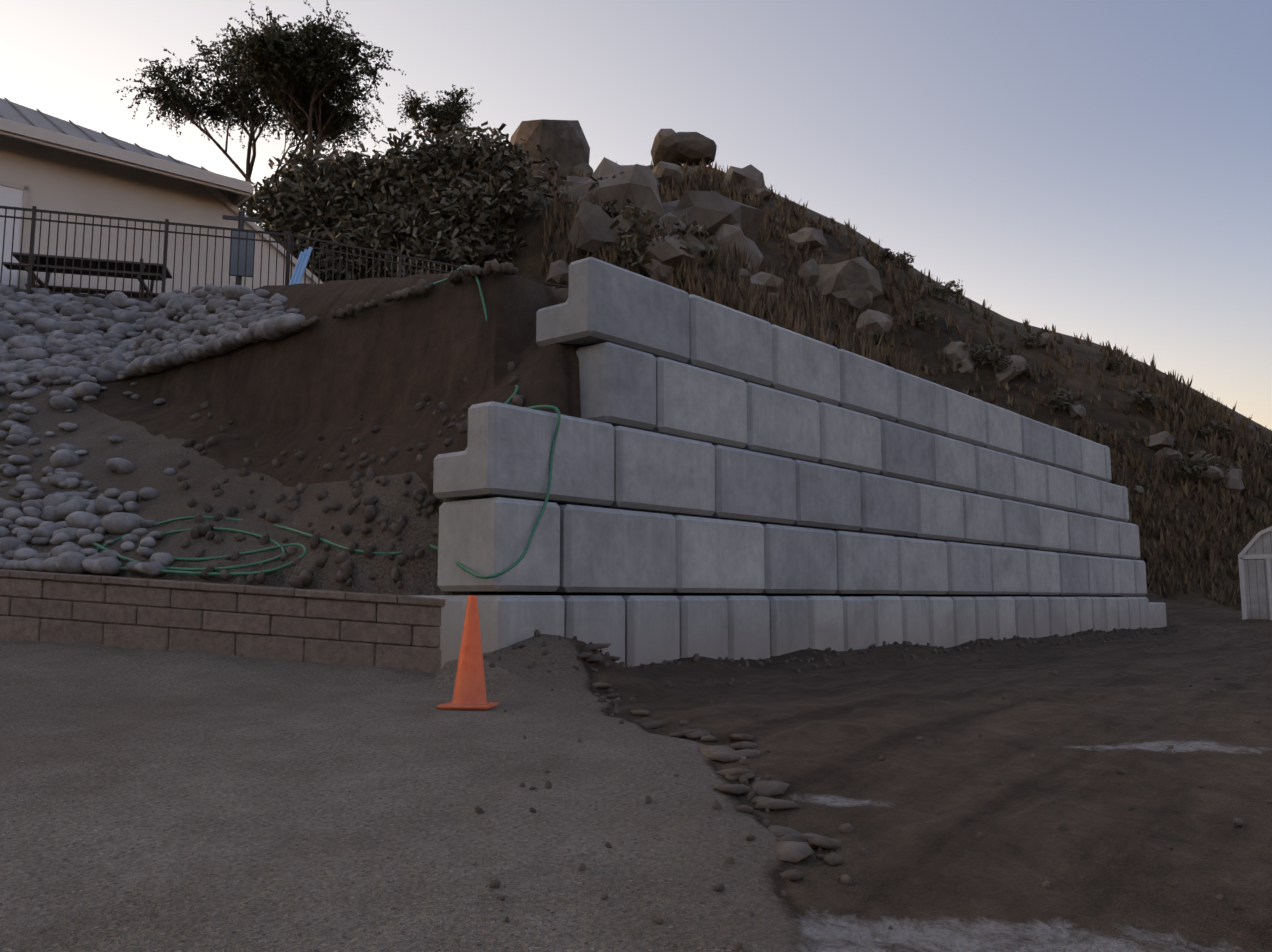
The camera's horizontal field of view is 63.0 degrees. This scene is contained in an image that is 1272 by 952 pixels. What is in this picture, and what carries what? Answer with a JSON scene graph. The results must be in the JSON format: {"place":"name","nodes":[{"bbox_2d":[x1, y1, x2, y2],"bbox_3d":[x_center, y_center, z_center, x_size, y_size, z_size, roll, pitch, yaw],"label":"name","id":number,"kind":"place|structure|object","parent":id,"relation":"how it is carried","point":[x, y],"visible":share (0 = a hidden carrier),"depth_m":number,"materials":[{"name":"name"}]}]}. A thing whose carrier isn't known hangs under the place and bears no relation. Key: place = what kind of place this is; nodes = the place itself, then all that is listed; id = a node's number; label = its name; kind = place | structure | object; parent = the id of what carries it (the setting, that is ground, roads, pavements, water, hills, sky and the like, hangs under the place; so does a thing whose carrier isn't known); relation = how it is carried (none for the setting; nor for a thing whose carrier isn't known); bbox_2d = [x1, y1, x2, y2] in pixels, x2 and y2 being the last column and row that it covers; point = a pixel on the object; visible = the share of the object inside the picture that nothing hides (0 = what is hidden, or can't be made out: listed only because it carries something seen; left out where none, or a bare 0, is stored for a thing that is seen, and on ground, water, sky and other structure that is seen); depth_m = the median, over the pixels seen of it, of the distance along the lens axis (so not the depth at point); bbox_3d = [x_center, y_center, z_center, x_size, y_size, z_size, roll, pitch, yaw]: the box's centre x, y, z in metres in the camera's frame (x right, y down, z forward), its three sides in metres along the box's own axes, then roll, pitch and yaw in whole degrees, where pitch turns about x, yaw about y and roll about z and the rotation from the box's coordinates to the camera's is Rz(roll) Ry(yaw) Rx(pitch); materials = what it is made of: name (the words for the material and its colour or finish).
{"place":"outdoors","nodes":[
{"label":"outdoors","id":0,"kind":"place"},
{"bbox_2d":[0,165,1271,951],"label":"terrain","id":1,"kind":"structure","parent":0,"point":[180,801],"depth_m":5.35,"materials":[{"name":"brown soil"}]},
{"bbox_2d":[3,252,171,298],"bbox_3d":[-9.478,-3.314,18.120,2.400,0.822,1.530,2,-7,-15],"label":"bench","id":2,"kind":"object","parent":1,"relation":"on","point":[86,266],"visible":0.62,"depth_m":17.91,"materials":[{"name":"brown wood"}]},
{"bbox_2d":[0,283,304,575],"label":"cobble stones","id":3,"kind":"object","parent":1,"relation":"on","point":[46,344],"visible":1,"depth_m":13.54,"materials":[{"name":"grey stone"}]},
{"bbox_2d":[0,97,322,293],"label":"house","id":4,"kind":"structure","parent":1,"relation":"on","point":[50,162],"depth_m":19.58,"materials":[{"name":"paint"}]},
{"bbox_2d":[0,569,446,673],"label":"retaining wall","id":5,"kind":"structure","parent":1,"relation":"on","point":[344,628],"depth_m":8.61,"materials":[{"name":"brown brick"}]},
{"bbox_2d":[116,22,365,209],"bbox_3d":[-13.770,-11.700,36.668,7.982,7.653,6.086,-2,-7,17],"label":"tree","id":6,"kind":"object","parent":1,"relation":"on","point":[244,110],"visible":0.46,"depth_m":36.33,"materials":[{"name":"green plant"}]},
{"bbox_2d":[222,211,259,284],"bbox_3d":[-7.193,-3.809,18.812,0.120,2.050,0.640,-23,-24,73],"label":"utility post","id":7,"kind":"object","parent":1,"relation":"on","point":[241,218],"visible":0.29,"depth_m":18.87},
{"bbox_2d":[229,231,253,276],"bbox_3d":[-7.143,-4.023,18.795,0.050,0.830,0.400,-23,-24,73],"label":"utility panel","id":8,"kind":"object","parent":7,"relation":"attached to","point":[242,257],"visible":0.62,"depth_m":18.77,"materials":[{"name":"grey metal"}]},
{"bbox_2d":[0,206,568,300],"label":"pool fence","id":9,"kind":"object","parent":1,"relation":"on","point":[288,243],"visible":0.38,"depth_m":17.47,"materials":[{"name":"brown metal"}]},
{"bbox_2d":[289,247,312,284],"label":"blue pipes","id":10,"kind":"object","parent":1,"relation":"on","point":[300,268],"visible":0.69,"depth_m":17.83,"materials":[{"name":"blue plastic"}]},
{"bbox_2d":[61,265,560,578],"bbox_3d":[-3.457,-0.514,9.892,6.303,3.049,1.907,-3,-7,22],"label":"garden hose","id":11,"kind":"object","parent":1,"relation":"on","point":[181,570],"visible":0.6,"depth_m":9.09,"materials":[{"name":"green rubber"}]},
{"bbox_2d":[219,0,405,164],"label":"tree","id":12,"kind":"object","parent":1,"relation":"on","point":[286,64],"visible":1,"depth_m":33.64,"materials":[{"name":"green plant"}]},
{"bbox_2d":[238,119,578,282],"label":"slope shrubs","id":13,"kind":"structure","parent":1,"relation":"on","point":[453,202],"depth_m":25.06,"materials":[{"name":"green plant"}]},
{"bbox_2d":[397,84,481,150],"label":"tree on hill","id":14,"kind":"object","parent":1,"relation":"on","point":[453,110],"visible":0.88,"depth_m":44.87,"materials":[{"name":"green plant"}]},
{"bbox_2d":[437,595,498,709],"bbox_3d":[-1.046,1.113,6.584,0.327,0.705,0.327,-1,-9,6],"label":"traffic cone","id":15,"kind":"object","parent":1,"relation":"on","point":[469,693],"visible":0.94,"depth_m":6.50,"materials":[{"name":"orange plastic"}]},
{"bbox_2d":[177,259,1271,951],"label":"dirt clods","id":16,"kind":"object","parent":1,"relation":"on","point":[791,845],"visible":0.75,"depth_m":8.89,"materials":[{"name":"brown soil"}]},
{"bbox_2d":[411,257,1166,667],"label":"block wall","id":17,"kind":"structure","parent":1,"relation":"on","point":[703,445],"depth_m":10.74,"materials":[{"name":"concrete"}]},
{"bbox_2d":[508,119,1244,495],"bbox_3d":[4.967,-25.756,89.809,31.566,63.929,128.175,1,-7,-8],"label":"hill boulders","id":18,"kind":"object","parent":1,"relation":"on","point":[854,283],"visible":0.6,"depth_m":46.05,"materials":[{"name":"stone"}]},
{"bbox_2d":[538,158,1271,606],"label":"dry grass tufts","id":19,"kind":"object","parent":1,"relation":"on","point":[786,310],"visible":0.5,"depth_m":44.44,"materials":[{"name":"brown plant"}]},
{"bbox_2d":[588,171,1271,482],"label":"hill shrubs","id":20,"kind":"object","parent":1,"relation":"on","point":[1059,397],"depth_m":47.36,"materials":[{"name":"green plant"}]},
{"bbox_2d":[1238,526,1271,619],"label":"garden shed","id":21,"kind":"structure","parent":1,"relation":"on","point":[1255,563],"depth_m":29.34,"materials":[{"name":"white wood"}]},
{"bbox_2d":[0,0,1271,429],"label":"sky","id":22,"kind":"structure","parent":0,"point":[1102,169],"materials":[{"name":"blue"}]}
]}

